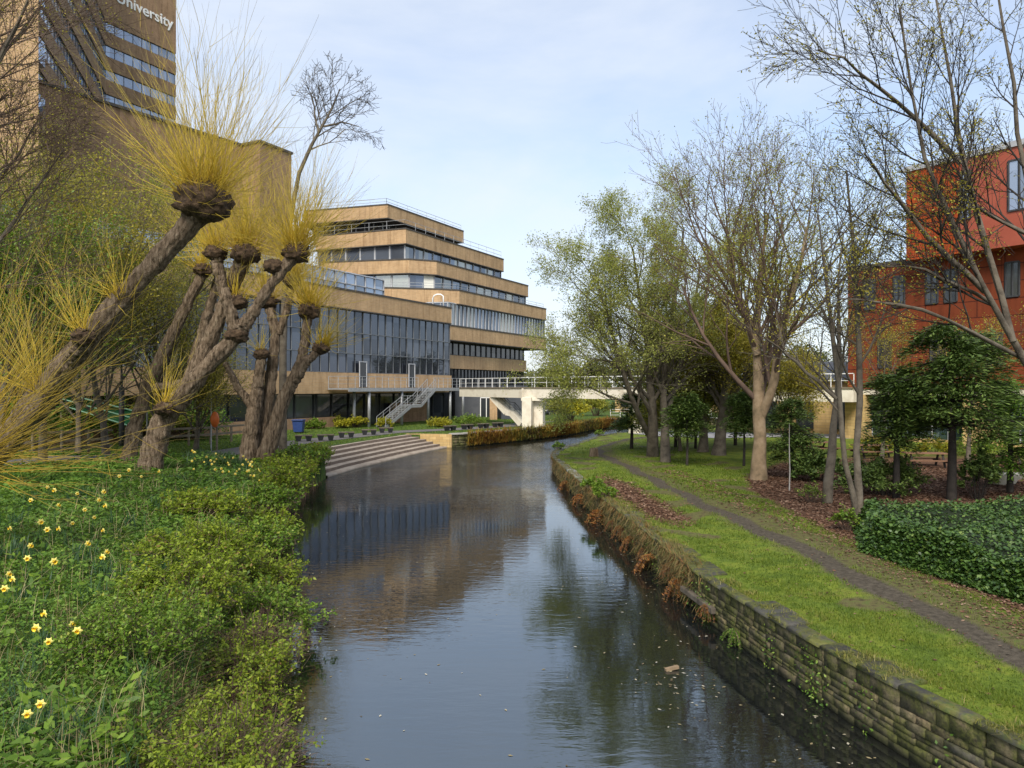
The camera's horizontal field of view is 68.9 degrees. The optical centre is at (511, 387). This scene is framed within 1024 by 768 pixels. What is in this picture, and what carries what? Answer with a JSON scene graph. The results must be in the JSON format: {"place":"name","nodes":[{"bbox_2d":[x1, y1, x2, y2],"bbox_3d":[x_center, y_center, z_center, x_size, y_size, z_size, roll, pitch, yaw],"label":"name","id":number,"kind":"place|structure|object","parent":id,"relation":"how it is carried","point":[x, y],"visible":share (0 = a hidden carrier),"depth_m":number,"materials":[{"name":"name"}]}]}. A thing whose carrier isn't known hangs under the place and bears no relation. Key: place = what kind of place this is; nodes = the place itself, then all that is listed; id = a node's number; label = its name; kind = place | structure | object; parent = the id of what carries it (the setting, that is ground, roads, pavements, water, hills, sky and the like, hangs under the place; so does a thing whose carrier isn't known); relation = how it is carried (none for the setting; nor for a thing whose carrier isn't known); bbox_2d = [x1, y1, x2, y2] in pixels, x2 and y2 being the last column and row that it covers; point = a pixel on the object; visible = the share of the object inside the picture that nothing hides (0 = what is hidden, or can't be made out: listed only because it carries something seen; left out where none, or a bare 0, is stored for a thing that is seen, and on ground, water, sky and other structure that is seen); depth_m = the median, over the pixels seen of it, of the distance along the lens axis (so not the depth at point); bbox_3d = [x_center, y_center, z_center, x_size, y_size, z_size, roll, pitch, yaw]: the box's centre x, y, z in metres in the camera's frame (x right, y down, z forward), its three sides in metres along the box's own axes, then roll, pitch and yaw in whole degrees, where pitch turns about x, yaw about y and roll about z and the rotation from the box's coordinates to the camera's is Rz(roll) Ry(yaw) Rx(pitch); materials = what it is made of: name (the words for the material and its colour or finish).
{"place":"outdoors","nodes":[
{"label":"outdoors","id":0,"kind":"place"},
{"bbox_2d":[6,421,552,464],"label":"path","id":1,"kind":"structure","parent":0,"point":[236,449],"depth_m":56.20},
{"bbox_2d":[0,398,716,767],"bbox_3d":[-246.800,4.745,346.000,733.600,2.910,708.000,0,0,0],"label":"bank","id":2,"kind":"structure","parent":0,"point":[320,474],"depth_m":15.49,"materials":[{"name":"plant"}]},
{"bbox_2d":[0,0,44,202],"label":"stair tower","id":3,"kind":"structure","parent":2,"relation":"on","point":[31,70],"depth_m":69.30,"materials":[{"name":"brick"}]},
{"bbox_2d":[5,397,75,450],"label":"hedge bush","id":4,"kind":"object","parent":2,"relation":"on","point":[51,421],"visible":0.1,"depth_m":44.93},
{"bbox_2d":[20,429,112,452],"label":"rail fence","id":5,"kind":"object","parent":2,"relation":"on","point":[87,447],"visible":0.46,"depth_m":42.52,"materials":[{"name":"brown wood"}]},
{"bbox_2d":[0,0,152,303],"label":"bare tree","id":6,"kind":"object","parent":2,"relation":"on","point":[9,42],"visible":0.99,"depth_m":17.43,"materials":[{"name":"brown plant"}]},
{"bbox_2d":[0,159,174,424],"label":"leafy tree","id":7,"kind":"object","parent":2,"relation":"on","point":[21,274],"visible":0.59,"depth_m":28.73,"materials":[{"name":"green plant"}]},
{"bbox_2d":[60,394,131,430],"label":"green netting","id":8,"kind":"object","parent":2,"relation":"on","point":[113,410],"visible":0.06,"depth_m":47.10,"materials":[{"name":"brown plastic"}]},
{"bbox_2d":[55,393,153,441],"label":"hedge bush","id":9,"kind":"object","parent":2,"relation":"on","point":[109,422],"visible":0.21,"depth_m":50.56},
{"bbox_2d":[0,116,212,462],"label":"leafy tree","id":10,"kind":"object","parent":2,"relation":"on","point":[125,254],"visible":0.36,"depth_m":32.67,"materials":[{"name":"green plant"}]},
{"bbox_2d":[0,195,212,453],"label":"leafy tree","id":11,"kind":"object","parent":2,"relation":"on","point":[78,440],"visible":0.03,"depth_m":43.14,"materials":[{"name":"green plant"}]},
{"bbox_2d":[39,0,175,121],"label":"tower block","id":12,"kind":"structure","parent":2,"relation":"on","point":[165,11],"depth_m":131.69,"materials":[{"name":"brown brick"}]},
{"bbox_2d":[116,361,127,445],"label":"lamp post","id":13,"kind":"object","parent":2,"relation":"on","point":[121,424],"visible":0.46,"depth_m":42.87,"materials":[{"name":"black metal"}]},
{"bbox_2d":[0,197,244,518],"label":"pollard willow","id":14,"kind":"object","parent":2,"relation":"on","point":[11,437],"visible":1,"depth_m":15.16,"materials":[{"name":"yellow plant"}]},
{"bbox_2d":[0,460,253,767],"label":"broad leaves","id":15,"kind":"object","parent":2,"relation":"on","point":[36,744],"visible":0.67,"depth_m":9.08,"materials":[{"name":"plant"}]},
{"bbox_2d":[0,82,260,454],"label":"leafy tree","id":16,"kind":"object","parent":2,"relation":"on","point":[103,432],"visible":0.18,"depth_m":36.66,"materials":[{"name":"green plant"}]},
{"bbox_2d":[39,574,227,683],"bbox_3d":[-5.364,3.340,10.660,2.394,1.304,2.388,0,0,-32],"label":"bramble bush","id":17,"kind":"object","parent":2,"relation":"on","point":[174,617],"visible":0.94,"depth_m":10.34,"materials":[{"name":"plant"}]},
{"bbox_2d":[0,447,267,767],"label":"daffodil","id":18,"kind":"object","parent":2,"relation":"on","point":[12,547],"depth_m":10.43,"materials":[{"name":"plant"}]},
{"bbox_2d":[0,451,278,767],"bbox_3d":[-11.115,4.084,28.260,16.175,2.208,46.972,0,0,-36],"label":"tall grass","id":19,"kind":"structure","parent":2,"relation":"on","point":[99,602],"depth_m":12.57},
{"bbox_2d":[0,449,317,767],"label":"ground cover","id":20,"kind":"object","parent":2,"relation":"on","point":[90,481],"visible":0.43,"depth_m":15.39,"materials":[{"name":"plant"}]},
{"bbox_2d":[39,80,292,256],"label":"brown brick block","id":21,"kind":"structure","parent":2,"relation":"on","point":[119,111],"depth_m":94.69,"materials":[{"name":"brick"}]},
{"bbox_2d":[64,237,279,419],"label":"leafy tree","id":22,"kind":"object","parent":2,"relation":"on","point":[183,339],"visible":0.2,"depth_m":41.67,"materials":[{"name":"green plant"}]},
{"bbox_2d":[120,201,230,462],"bbox_3d":[-14.656,-2.897,34.081,5.580,13.367,4.933,0,0,23],"label":"pollard willow","id":23,"kind":"object","parent":2,"relation":"on","point":[202,270],"visible":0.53,"depth_m":33.95,"materials":[{"name":"brown plant"}]},
{"bbox_2d":[93,539,268,613],"bbox_3d":[-5.754,3.412,13.323,2.625,1.238,2.891,0,0,0],"label":"bramble bush","id":24,"kind":"object","parent":2,"relation":"on","point":[153,575],"visible":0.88,"depth_m":13.03,"materials":[{"name":"plant"}]},
{"bbox_2d":[0,0,368,466],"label":"pollard willow","id":25,"kind":"object","parent":2,"relation":"on","point":[203,197],"visible":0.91,"depth_m":23.66,"materials":[{"name":"yellow plant"}]},
{"bbox_2d":[140,424,244,445],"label":"rail fence","id":26,"kind":"object","parent":2,"relation":"on","point":[188,435],"visible":0.43,"depth_m":51.66,"materials":[{"name":"brown wood"}]},
{"bbox_2d":[120,512,265,571],"bbox_3d":[-6.799,3.308,16.120,2.934,1.377,2.898,0,0,0],"label":"bramble bush","id":27,"kind":"object","parent":2,"relation":"on","point":[209,536],"visible":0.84,"depth_m":15.66,"materials":[{"name":"plant"}]},
{"bbox_2d":[96,701,296,767],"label":"bramble bush","id":28,"kind":"object","parent":2,"relation":"on","point":[186,758],"visible":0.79,"depth_m":7.91,"materials":[{"name":"plant"}]},
{"bbox_2d":[143,328,253,449],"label":"leafy tree","id":29,"kind":"object","parent":2,"relation":"on","point":[215,380],"visible":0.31,"depth_m":46.68,"materials":[{"name":"green plant"}]},
{"bbox_2d":[150,485,253,519],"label":"bramble bush","id":30,"kind":"object","parent":2,"relation":"on","point":[217,502],"visible":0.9,"depth_m":21.59,"materials":[{"name":"plant"}]},
{"bbox_2d":[66,458,340,767],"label":"shrubs","id":31,"kind":"object","parent":2,"relation":"on","point":[263,609],"visible":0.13,"depth_m":10.97,"materials":[{"name":"plant"}]},
{"bbox_2d":[173,401,233,439],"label":"hedge bush","id":32,"kind":"object","parent":2,"relation":"on","point":[207,420],"visible":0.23,"depth_m":55.34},
{"bbox_2d":[0,202,451,447],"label":"glazed hall","id":33,"kind":"structure","parent":2,"relation":"on","point":[409,338],"depth_m":74.96,"materials":[{"name":"glass"}]},
{"bbox_2d":[18,204,383,294],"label":"window frame","id":34,"kind":"structure","parent":33,"relation":"in","point":[345,283],"depth_m":76.71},
{"bbox_2d":[13,289,449,375],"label":"window frame","id":35,"kind":"structure","parent":33,"relation":"in","point":[291,326],"depth_m":77.94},
{"bbox_2d":[62,392,444,427],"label":"window frame","id":36,"kind":"structure","parent":33,"relation":"in","point":[430,392],"depth_m":74.97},
{"bbox_2d":[150,688,326,767],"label":"bramble bush","id":37,"kind":"object","parent":2,"relation":"on","point":[280,737],"visible":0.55,"depth_m":8.61,"materials":[{"name":"plant"}]},
{"bbox_2d":[178,614,305,716],"bbox_3d":[-4.566,4.366,11.608,2.642,1.378,2.826,0,0,-19],"label":"bramble bush","id":38,"kind":"object","parent":2,"relation":"on","point":[274,658],"visible":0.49,"depth_m":11.47,"materials":[{"name":"plant"}]},
{"bbox_2d":[164,676,326,767],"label":"bramble bush","id":39,"kind":"object","parent":2,"relation":"on","point":[248,701],"visible":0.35,"depth_m":9.51,"materials":[{"name":"plant"}]},
{"bbox_2d":[198,514,300,561],"bbox_3d":[-7.145,4.142,20.258,2.886,1.442,3.328,0,0,0],"label":"bramble bush","id":40,"kind":"object","parent":2,"relation":"on","point":[277,536],"visible":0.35,"depth_m":20.01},
{"bbox_2d":[120,106,387,470],"bbox_3d":[-10.495,-3.853,31.025,10.802,15.484,7.692,0,0,0],"label":"pollard willow","id":41,"kind":"object","parent":2,"relation":"on","point":[211,354],"visible":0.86,"depth_m":30.81,"materials":[{"name":"brown plant"}]},
{"bbox_2d":[215,479,304,515],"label":"bramble bush","id":42,"kind":"object","parent":2,"relation":"on","point":[276,497],"visible":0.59,"depth_m":26.76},
{"bbox_2d":[209,600,321,684],"bbox_3d":[-4.364,4.313,12.653,1.980,1.346,1.876,0,0,-43],"label":"bramble bush","id":43,"kind":"object","parent":2,"relation":"on","point":[271,632],"visible":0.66,"depth_m":12.57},
{"bbox_2d":[239,501,304,543],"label":"bramble bush","id":44,"kind":"object","parent":2,"relation":"on","point":[269,516],"visible":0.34,"depth_m":23.44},
{"bbox_2d":[213,570,337,647],"bbox_3d":[-5.110,4.281,14.191,3.270,1.560,3.464,0,0,0],"label":"bramble bush","id":45,"kind":"object","parent":2,"relation":"on","point":[249,606],"visible":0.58,"depth_m":14.43,"materials":[{"name":"plant"}]},
{"bbox_2d":[235,540,316,597],"bbox_3d":[-6.093,4.421,17.528,2.794,1.287,3.090,0,0,0],"label":"bramble bush","id":46,"kind":"object","parent":2,"relation":"on","point":[263,564],"visible":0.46,"depth_m":17.59,"materials":[{"name":"plant"}]},
{"bbox_2d":[237,458,317,492],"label":"bramble bush","id":47,"kind":"object","parent":2,"relation":"on","point":[297,481],"visible":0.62,"depth_m":30.83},
{"bbox_2d":[249,450,319,478],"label":"bramble bush","id":48,"kind":"object","parent":2,"relation":"on","point":[291,463],"visible":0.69,"depth_m":34.65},
{"bbox_2d":[222,179,374,460],"bbox_3d":[-11.219,-3.626,38.166,8.913,14.717,7.559,0,0,0],"label":"pollard willow","id":49,"kind":"object","parent":2,"relation":"on","point":[265,417],"visible":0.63,"depth_m":37.15,"materials":[{"name":"brown plant"}]},
{"bbox_2d":[275,440,331,465],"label":"bramble bush","id":50,"kind":"object","parent":2,"relation":"on","point":[295,448],"visible":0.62,"depth_m":38.62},
{"bbox_2d":[279,50,384,451],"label":"bare tree","id":51,"kind":"object","parent":2,"relation":"on","point":[283,374],"visible":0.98,"depth_m":45.87,"materials":[{"name":"brown plant"}]},
{"bbox_2d":[19,416,712,455],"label":"lawn grass","id":52,"kind":"structure","parent":2,"relation":"on","point":[232,441],"depth_m":58.19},
{"bbox_2d":[325,433,452,477],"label":"canal steps","id":53,"kind":"structure","parent":2,"relation":"on","point":[351,456],"depth_m":53.41,"materials":[{"name":"concrete"}]},
{"bbox_2d":[328,376,465,426],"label":"metal landing","id":54,"kind":"object","parent":2,"relation":"on","point":[362,389],"visible":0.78,"depth_m":74.93,"materials":[{"name":"metal"}]},
{"bbox_2d":[376,379,436,426],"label":"metal staircase","id":55,"kind":"structure","parent":54,"relation":"attached to","point":[412,405],"depth_m":76.56,"materials":[{"name":"metal"}]},
{"bbox_2d":[306,198,546,416],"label":"university building","id":56,"kind":"structure","parent":2,"relation":"on","point":[408,255],"depth_m":104.26,"materials":[{"name":"concrete"}]},
{"bbox_2d":[425,302,544,335],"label":"window frame","id":57,"kind":"structure","parent":56,"relation":"in","point":[425,302],"depth_m":105.49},
{"bbox_2d":[448,369,523,416],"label":"window frame","id":58,"kind":"structure","parent":56,"relation":"in","point":[450,369],"depth_m":105.47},
{"bbox_2d":[455,386,527,419],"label":"entrance block","id":59,"kind":"structure","parent":2,"relation":"on","point":[483,406],"depth_m":95.70,"materials":[{"name":"stone"}]},
{"bbox_2d":[546,398,591,420],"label":"shrub","id":60,"kind":"object","parent":2,"relation":"on","point":[585,407],"visible":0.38,"depth_m":86.85,"materials":[{"name":"yellow plant"}]},
{"bbox_2d":[449,418,731,446],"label":"quay wall","id":61,"kind":"structure","parent":2,"relation":"on","point":[459,439],"depth_m":63.61,"materials":[{"name":"stone"}]},
{"bbox_2d":[465,414,620,445],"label":"quay weeds","id":62,"kind":"object","parent":61,"relation":"on","point":[596,423],"visible":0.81,"depth_m":71.26,"materials":[{"name":"plant"}]},
{"bbox_2d":[573,355,619,408],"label":"distant tree","id":63,"kind":"object","parent":2,"relation":"on","point":[591,374],"visible":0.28,"depth_m":134.11,"materials":[{"name":"green plant"}]},
{"bbox_2d":[584,399,613,415],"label":"shrub","id":64,"kind":"object","parent":2,"relation":"on","point":[599,404],"visible":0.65,"depth_m":99.47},
{"bbox_2d":[459,373,856,432],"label":"footbridge","id":65,"kind":"object","parent":2,"relation":"on","point":[532,414],"visible":0.45,"depth_m":72.54,"materials":[{"name":"beige concrete"}]},
{"bbox_2d":[490,386,521,425],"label":"bridge stair","id":66,"kind":"object","parent":65,"relation":"attached to","point":[503,405],"visible":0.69,"depth_m":78.20,"materials":[{"name":"beige concrete"}]},
{"bbox_2d":[788,338,847,361],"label":"distant tree","id":67,"kind":"object","parent":2,"relation":"on","point":[818,353],"visible":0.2,"depth_m":106.18,"materials":[{"name":"green plant"}]},
{"bbox_2d":[229,427,921,767],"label":"water","id":68,"kind":"structure","parent":0,"point":[476,553],"depth_m":14.31,"materials":[{"name":"liquid"}]},
{"bbox_2d":[295,470,875,765],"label":"floating leaves","id":69,"kind":"object","parent":68,"relation":"on","point":[635,679],"visible":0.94,"depth_m":12.47,"materials":[{"name":"brown plant"}]},
{"bbox_2d":[175,0,1023,386],"label":"sky","id":70,"kind":"structure","parent":0,"point":[494,116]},
{"bbox_2d":[556,424,1023,735],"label":"bank","id":71,"kind":"structure","parent":0,"point":[976,634],"depth_m":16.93,"materials":[{"name":"plant"}]},
{"bbox_2d":[606,392,647,448],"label":"evergreen tree","id":72,"kind":"object","parent":71,"relation":"on","point":[623,421],"visible":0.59,"depth_m":48.30,"materials":[{"name":"green plant"}]},
{"bbox_2d":[499,158,802,462],"bbox_3d":[8.553,-4.766,41.583,17.567,18.362,10.296,0,0,-42],"label":"budding willow","id":73,"kind":"object","parent":71,"relation":"on","point":[644,331],"visible":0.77,"depth_m":39.90,"materials":[{"name":"green plant"}]},
{"bbox_2d":[627,372,720,450],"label":"leafy tree","id":74,"kind":"object","parent":71,"relation":"on","point":[709,399],"visible":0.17,"depth_m":46.05,"materials":[{"name":"green plant"}]},
{"bbox_2d":[658,391,711,464],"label":"evergreen tree","id":75,"kind":"object","parent":71,"relation":"on","point":[690,404],"visible":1,"depth_m":37.78,"materials":[{"name":"green plant"}]},
{"bbox_2d":[645,300,742,451],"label":"bare tree","id":76,"kind":"object","parent":71,"relation":"on","point":[703,445],"visible":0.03,"depth_m":45.93,"materials":[{"name":"grey plant"}]},
{"bbox_2d":[669,283,815,455],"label":"bare tree","id":77,"kind":"object","parent":71,"relation":"on","point":[719,443],"visible":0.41,"depth_m":42.33,"materials":[{"name":"plant"}]},
{"bbox_2d":[718,385,766,465],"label":"evergreen tree","id":78,"kind":"object","parent":71,"relation":"on","point":[744,413],"visible":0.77,"depth_m":37.76,"materials":[{"name":"green plant"}]},
{"bbox_2d":[601,77,955,480],"bbox_3d":[10.373,-4.519,33.399,12.766,17.414,13.609,0,0,0],"label":"bare tree","id":79,"kind":"object","parent":71,"relation":"on","point":[762,401],"visible":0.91,"depth_m":31.91,"materials":[{"name":"brown plant"}]},
{"bbox_2d":[739,341,832,451],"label":"leafy tree","id":80,"kind":"object","parent":71,"relation":"on","point":[806,390],"visible":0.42,"depth_m":43.12,"materials":[{"name":"green plant"}]},
{"bbox_2d":[552,432,1023,767],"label":"canal wall","id":81,"kind":"structure","parent":71,"relation":"on","point":[911,721],"depth_m":11.15,"materials":[{"name":"stone"}]},
{"bbox_2d":[550,444,715,616],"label":"hanging grass","id":82,"kind":"structure","parent":81,"relation":"attached to","point":[670,557],"depth_m":21.37,"materials":[{"name":"plant"}]},
{"bbox_2d":[624,531,952,767],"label":"wall moss","id":83,"kind":"object","parent":81,"relation":"on","point":[859,706],"depth_m":11.96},
{"bbox_2d":[606,498,1023,744],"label":"wall top grass","id":84,"kind":"structure","parent":81,"relation":"on","point":[1008,725],"depth_m":11.23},
{"bbox_2d":[765,393,826,474],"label":"evergreen tree","id":85,"kind":"object","parent":71,"relation":"on","point":[799,440],"visible":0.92,"depth_m":32.77,"materials":[{"name":"green plant"}]},
{"bbox_2d":[749,361,847,434],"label":"sandstone building","id":86,"kind":"structure","parent":71,"relation":"on","point":[822,424],"depth_m":59.62,"materials":[{"name":"stone"}]},
{"bbox_2d":[595,456,1023,726],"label":"leaf litter","id":87,"kind":"object","parent":71,"relation":"on","point":[617,485],"visible":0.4,"depth_m":26.35,"materials":[{"name":"plant"}]},
{"bbox_2d":[794,481,825,502],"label":"shrub","id":88,"kind":"object","parent":71,"relation":"on","point":[814,490],"visible":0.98,"depth_m":25.82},
{"bbox_2d":[785,445,844,481],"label":"evergreen shrub","id":89,"kind":"object","parent":71,"relation":"on","point":[811,465],"visible":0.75,"depth_m":31.53,"materials":[{"name":"green plant"}]},
{"bbox_2d":[718,107,926,516],"bbox_3d":[9.121,-2.055,20.890,7.557,12.484,4.342,0,0,-41],"label":"slim tree","id":90,"kind":"object","parent":71,"relation":"on","point":[856,492],"visible":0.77,"depth_m":20.97,"materials":[{"name":"brown plant"}]},
{"bbox_2d":[788,180,880,503],"bbox_3d":[11.159,-1.621,26.158,2.957,11.706,3.645,0,0,0],"label":"slim tree","id":91,"kind":"object","parent":71,"relation":"on","point":[828,480],"visible":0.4,"depth_m":25.83,"materials":[{"name":"grey plant"}]},
{"bbox_2d":[827,503,862,531],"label":"fern clump","id":92,"kind":"object","parent":71,"relation":"on","point":[842,515],"visible":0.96,"depth_m":20.67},
{"bbox_2d":[737,0,1023,366],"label":"overhanging tree","id":93,"kind":"object","parent":71,"relation":"on","point":[968,194],"visible":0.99,"depth_m":19.66,"materials":[{"name":"brown plant"}]},
{"bbox_2d":[833,454,935,496],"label":"evergreen shrub","id":94,"kind":"object","parent":71,"relation":"on","point":[873,472],"visible":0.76,"depth_m":26.86,"materials":[{"name":"green plant"}]},
{"bbox_2d":[842,309,942,457],"bbox_3d":[20.188,-0.172,39.478,6.488,8.360,5.537,0,0,0],"label":"slim tree","id":95,"kind":"object","parent":71,"relation":"on","point":[890,347],"visible":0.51,"depth_m":39.14,"materials":[{"name":"green plant"}]},
{"bbox_2d":[854,362,948,497],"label":"evergreen tree","id":96,"kind":"object","parent":71,"relation":"on","point":[898,438],"visible":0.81,"depth_m":26.30,"materials":[{"name":"green plant"}]},
{"bbox_2d":[900,452,947,467],"bbox_3d":[19.588,3.484,35.461,1.900,0.793,1.755,0,0,9],"label":"picnic table","id":97,"kind":"object","parent":71,"relation":"on","point":[936,459],"visible":0.59,"depth_m":35.12,"materials":[{"name":"brown wood"}]},
{"bbox_2d":[845,138,1023,447],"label":"red building","id":98,"kind":"structure","parent":71,"relation":"on","point":[1010,268],"depth_m":47.86,"materials":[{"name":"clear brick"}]},
{"bbox_2d":[1004,260,1019,297],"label":"window","id":99,"kind":"structure","parent":98,"relation":"in","point":[1011,268],"depth_m":45.77,"materials":[{"name":"grey glass"}]},
{"bbox_2d":[1007,158,1023,211],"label":"window","id":100,"kind":"structure","parent":98,"relation":"in","point":[1014,183],"depth_m":44.65,"materials":[{"name":"blue glass"}]},
{"bbox_2d":[851,493,1023,604],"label":"ivy mound","id":101,"kind":"object","parent":71,"relation":"on","point":[978,545],"visible":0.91,"depth_m":16.76,"materials":[{"name":"plant"}]},
{"bbox_2d":[868,319,1023,499],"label":"evergreen tree","id":102,"kind":"object","parent":71,"relation":"on","point":[968,348],"visible":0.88,"depth_m":25.36,"materials":[{"name":"green plant"}]},
{"bbox_2d":[921,302,1023,459],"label":"slim tree","id":103,"kind":"object","parent":71,"relation":"on","point":[968,450],"visible":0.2,"depth_m":37.45,"materials":[{"name":"grey plant"}]},
{"bbox_2d":[957,445,1007,499],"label":"evergreen shrub","id":104,"kind":"object","parent":71,"relation":"on","point":[977,470],"visible":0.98,"depth_m":25.98,"materials":[{"name":"green plant"}]},
{"bbox_2d":[956,431,1013,455],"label":"shrub","id":105,"kind":"object","parent":71,"relation":"on","point":[990,448],"visible":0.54,"depth_m":40.40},
{"bbox_2d":[957,375,1023,492],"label":"evergreen tree","id":106,"kind":"object","parent":71,"relation":"on","point":[1009,463],"visible":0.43,"depth_m":26.77,"materials":[{"name":"green plant"}]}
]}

